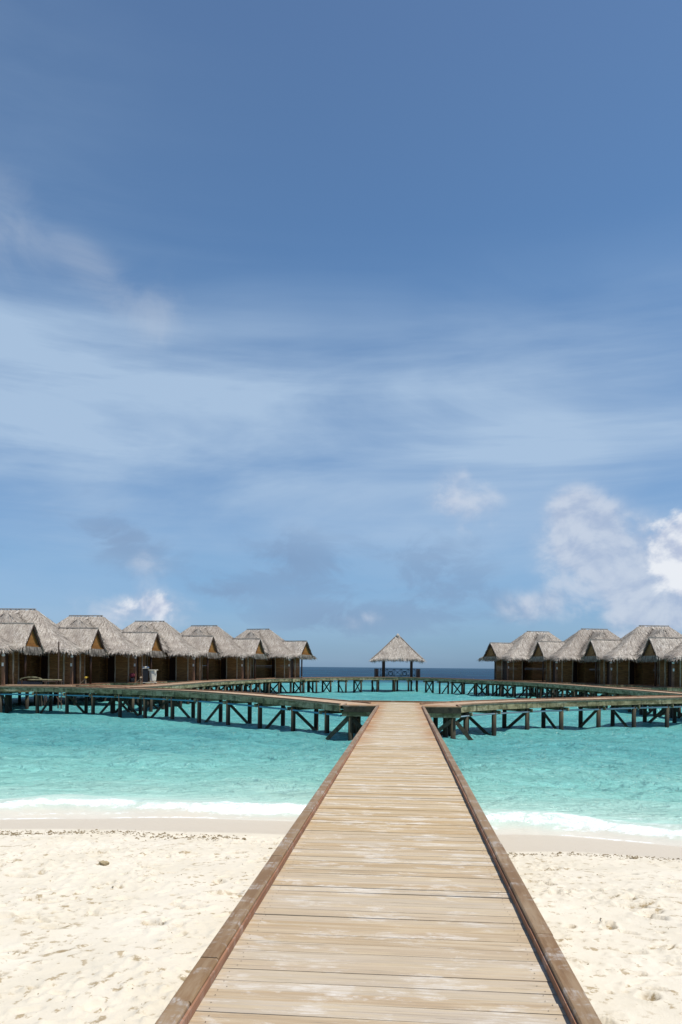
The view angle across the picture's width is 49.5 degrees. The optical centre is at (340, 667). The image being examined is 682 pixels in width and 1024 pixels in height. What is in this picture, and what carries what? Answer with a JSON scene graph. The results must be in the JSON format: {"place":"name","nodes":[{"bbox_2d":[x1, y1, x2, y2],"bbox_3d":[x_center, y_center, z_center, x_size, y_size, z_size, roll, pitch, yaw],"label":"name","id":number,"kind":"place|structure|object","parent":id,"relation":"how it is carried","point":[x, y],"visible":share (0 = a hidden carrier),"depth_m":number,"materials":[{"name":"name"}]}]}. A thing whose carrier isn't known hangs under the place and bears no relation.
{"place":"outdoors","nodes":[
{"label":"outdoors","id":0,"kind":"place"},
{"bbox_2d":[0,818,681,1023],"bbox_3d":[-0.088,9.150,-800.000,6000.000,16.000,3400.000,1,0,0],"label":"beach","id":1,"kind":"structure","parent":0,"point":[627,947],"depth_m":6.83,"materials":[{"name":"beige sand"}]},
{"bbox_2d":[99,860,108,865],"bbox_3d":[-2.740,2.265,8.545,0.132,0.066,0.089,1,0,0],"label":"coral piece","id":2,"kind":"object","parent":1,"relation":"on","point":[103,862],"visible":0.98,"depth_m":8.53,"materials":[{"name":"beige stone"}]},
{"bbox_2d":[0,829,679,1020],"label":"drift debris","id":3,"kind":"object","parent":1,"relation":"on","point":[127,832],"visible":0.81,"depth_m":11.54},
{"bbox_2d":[155,705,601,1023],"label":"walkway","id":4,"kind":"structure","parent":1,"relation":"on","point":[387,886],"depth_m":4.94,"materials":[{"name":"brown wood"}]},
{"bbox_2d":[0,667,681,846],"bbox_3d":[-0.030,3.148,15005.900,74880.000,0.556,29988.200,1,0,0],"label":"sea","id":5,"kind":"structure","parent":0,"point":[619,781],"depth_m":24.08,"materials":[{"name":"teal liquid"}]},
{"bbox_2d":[0,622,47,712],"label":"thatched hut","id":6,"kind":"object","parent":5,"relation":"in","point":[16,639],"visible":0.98,"depth_m":52.01,"materials":[{"name":"grey plant"}]},
{"bbox_2d":[4,652,8,683],"bbox_3d":[-23.613,0.128,51.959,0.155,2.311,0.900,1,0,-1],"label":"door","id":7,"kind":"structure","parent":6,"relation":"in","point":[6,655],"depth_m":52.16,"materials":[{"name":"brown wood"}]},
{"bbox_2d":[42,641,62,708],"bbox_3d":[-20.350,1.463,52.255,1.518,6.584,0.790,1,0,0],"label":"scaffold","id":8,"kind":"object","parent":5,"relation":"in","point":[58,700],"visible":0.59,"depth_m":52.55,"materials":[{"name":"wood"}]},
{"bbox_2d":[0,608,148,705],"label":"thatched hut","id":9,"kind":"object","parent":5,"relation":"in","point":[77,645],"visible":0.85,"depth_m":57.51,"materials":[{"name":"grey plant"}]},
{"bbox_2d":[41,656,54,682],"bbox_3d":[-22.867,0.186,57.743,1.100,2.169,0.050,1,0,3],"label":"door","id":10,"kind":"structure","parent":9,"relation":"in","point":[44,660],"depth_m":57.74,"materials":[{"name":"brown wood"}]},
{"bbox_2d":[73,654,75,683],"bbox_3d":[-21.066,0.136,58.124,0.155,2.303,0.900,1,0,3],"label":"door","id":11,"kind":"structure","parent":9,"relation":"in","point":[74,656],"depth_m":58.36,"materials":[{"name":"brown wood"}]},
{"bbox_2d":[57,615,167,697],"bbox_3d":[-21.728,0.168,66.125,15.916,9.668,9.286,1,0,6],"label":"thatched hut","id":12,"kind":"object","parent":5,"relation":"in","point":[129,652],"visible":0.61,"depth_m":64.69,"materials":[{"name":"grey plant"}]},
{"bbox_2d":[108,657,119,680],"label":"door","id":13,"kind":"structure","parent":12,"relation":"in","point":[111,660],"depth_m":65.17,"materials":[{"name":"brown wood"}]},
{"bbox_2d":[133,657,137,681],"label":"door","id":14,"kind":"structure","parent":12,"relation":"in","point":[137,657],"depth_m":65.87,"materials":[{"name":"brown wood"}]},
{"bbox_2d":[142,668,156,683],"bbox_3d":[-16.224,0.757,62.912,1.230,1.365,0.600,1,0,-8],"label":"laundry cart","id":15,"kind":"object","parent":12,"relation":"on","point":[152,675],"visible":0.96,"depth_m":62.69,"materials":[{"name":"white plastic"}]},
{"bbox_2d":[80,621,220,696],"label":"thatched hut","id":16,"kind":"object","parent":5,"relation":"in","point":[183,660],"visible":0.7,"depth_m":72.00,"materials":[{"name":"grey plant"}]},
{"bbox_2d":[169,658,175,679],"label":"door","id":17,"kind":"structure","parent":16,"relation":"in","point":[172,665],"depth_m":72.59,"materials":[{"name":"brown wood"}]},
{"bbox_2d":[0,685,370,732],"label":"boardwalk","id":18,"kind":"structure","parent":5,"relation":"in","point":[326,706],"depth_m":41.73,"materials":[{"name":"brown wood"}]},
{"bbox_2d":[17,676,61,684],"bbox_3d":[-20.226,0.960,49.600,2.831,0.655,0.500,1,0,0],"label":"trestle bench","id":19,"kind":"object","parent":18,"relation":"on","point":[30,682],"visible":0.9,"depth_m":49.38,"materials":[{"name":"brown wood"}]},
{"bbox_2d":[5,684,75,686],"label":"loose planks","id":20,"kind":"object","parent":18,"relation":"on","point":[34,685],"visible":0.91,"depth_m":48.99,"materials":[{"name":"brown wood"}]},
{"bbox_2d":[152,625,269,692],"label":"thatched hut","id":21,"kind":"object","parent":5,"relation":"in","point":[236,655],"visible":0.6,"depth_m":79.73,"materials":[{"name":"grey plant"}]},
{"bbox_2d":[221,659,225,678],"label":"door","id":22,"kind":"structure","parent":21,"relation":"in","point":[223,661],"depth_m":80.31,"materials":[{"name":"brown wood"}]},
{"bbox_2d":[243,658,244,678],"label":"door","id":23,"kind":"structure","parent":21,"relation":"in","point":[243,658],"depth_m":80.63,"materials":[{"name":"brown wood"}]},
{"bbox_2d":[103,677,397,712],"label":"boardwalk","id":24,"kind":"structure","parent":5,"relation":"in","point":[217,684],"depth_m":77.00,"materials":[{"name":"brown wood"}]},
{"bbox_2d":[203,629,317,692],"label":"thatched hut","id":25,"kind":"object","parent":5,"relation":"in","point":[284,656],"visible":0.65,"depth_m":87.80,"materials":[{"name":"grey plant"}]},
{"bbox_2d":[272,659,279,677],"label":"door","id":26,"kind":"structure","parent":25,"relation":"in","point":[273,661],"depth_m":88.49,"materials":[{"name":"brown wood"}]},
{"bbox_2d":[290,658,292,676],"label":"door","id":27,"kind":"structure","parent":25,"relation":"in","point":[291,672],"depth_m":88.19,"materials":[{"name":"brown wood"}]},
{"bbox_2d":[368,633,425,691],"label":"pavilion","id":28,"kind":"structure","parent":5,"relation":"in","point":[397,648],"depth_m":96.43,"materials":[{"name":"grey plant"}]},
{"bbox_2d":[325,700,472,740],"bbox_3d":[2.689,3.614,34.107,6.496,3.925,4.570,1,0,5],"label":"landing","id":29,"kind":"object","parent":5,"relation":"in","point":[355,713],"visible":0.55,"depth_m":32.07,"materials":[{"name":"brown wood"}]},
{"bbox_2d":[477,631,581,696],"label":"thatched hut","id":30,"kind":"object","parent":5,"relation":"in","point":[511,659],"visible":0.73,"depth_m":88.23,"materials":[{"name":"grey plant"}]},
{"bbox_2d":[503,660,506,679],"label":"door","id":31,"kind":"structure","parent":30,"relation":"in","point":[504,662],"depth_m":88.64,"materials":[{"name":"brown wood"}]},
{"bbox_2d":[517,662,524,679],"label":"door","id":32,"kind":"structure","parent":30,"relation":"in","point":[523,662],"depth_m":88.88,"materials":[{"name":"brown wood"}]},
{"bbox_2d":[399,677,681,717],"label":"boardwalk","id":33,"kind":"structure","parent":5,"relation":"in","point":[594,690],"depth_m":72.75,"materials":[{"name":"brown wood"}]},
{"bbox_2d":[419,695,681,735],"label":"boardwalk","id":34,"kind":"structure","parent":5,"relation":"in","point":[597,705],"depth_m":38.69,"materials":[{"name":"brown wood"}]},
{"bbox_2d":[526,628,637,696],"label":"thatched hut","id":35,"kind":"object","parent":5,"relation":"in","point":[568,653],"visible":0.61,"depth_m":80.33,"materials":[{"name":"grey plant"}]},
{"bbox_2d":[553,661,557,681],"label":"door","id":36,"kind":"structure","parent":35,"relation":"in","point":[554,662],"depth_m":81.20,"materials":[{"name":"brown wood"}]},
{"bbox_2d":[568,662,576,681],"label":"door","id":37,"kind":"structure","parent":35,"relation":"in","point":[575,663],"depth_m":80.90,"materials":[{"name":"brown wood"}]},
{"bbox_2d":[577,625,681,696],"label":"thatched hut","id":38,"kind":"object","parent":5,"relation":"in","point":[619,664],"visible":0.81,"depth_m":73.21,"materials":[{"name":"grey plant"}]},
{"bbox_2d":[607,662,609,683],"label":"door","id":39,"kind":"structure","parent":38,"relation":"in","point":[608,663],"depth_m":74.22,"materials":[{"name":"brown wood"}]},
{"bbox_2d":[624,662,633,683],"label":"door","id":40,"kind":"structure","parent":38,"relation":"in","point":[631,676],"depth_m":73.70,"materials":[{"name":"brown wood"}]},
{"bbox_2d":[624,637,681,691],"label":"thatched hut","id":41,"kind":"object","parent":5,"relation":"in","point":[665,653],"visible":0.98,"depth_m":66.31,"materials":[{"name":"grey plant"}]},
{"bbox_2d":[668,661,671,685],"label":"door","id":42,"kind":"structure","parent":41,"relation":"in","point":[670,663],"depth_m":66.65,"materials":[{"name":"brown wood"}]},
{"bbox_2d":[0,0,681,668],"label":"sky","id":43,"kind":"structure","parent":0,"point":[342,328],"materials":[{"name":"blue"}]}
]}

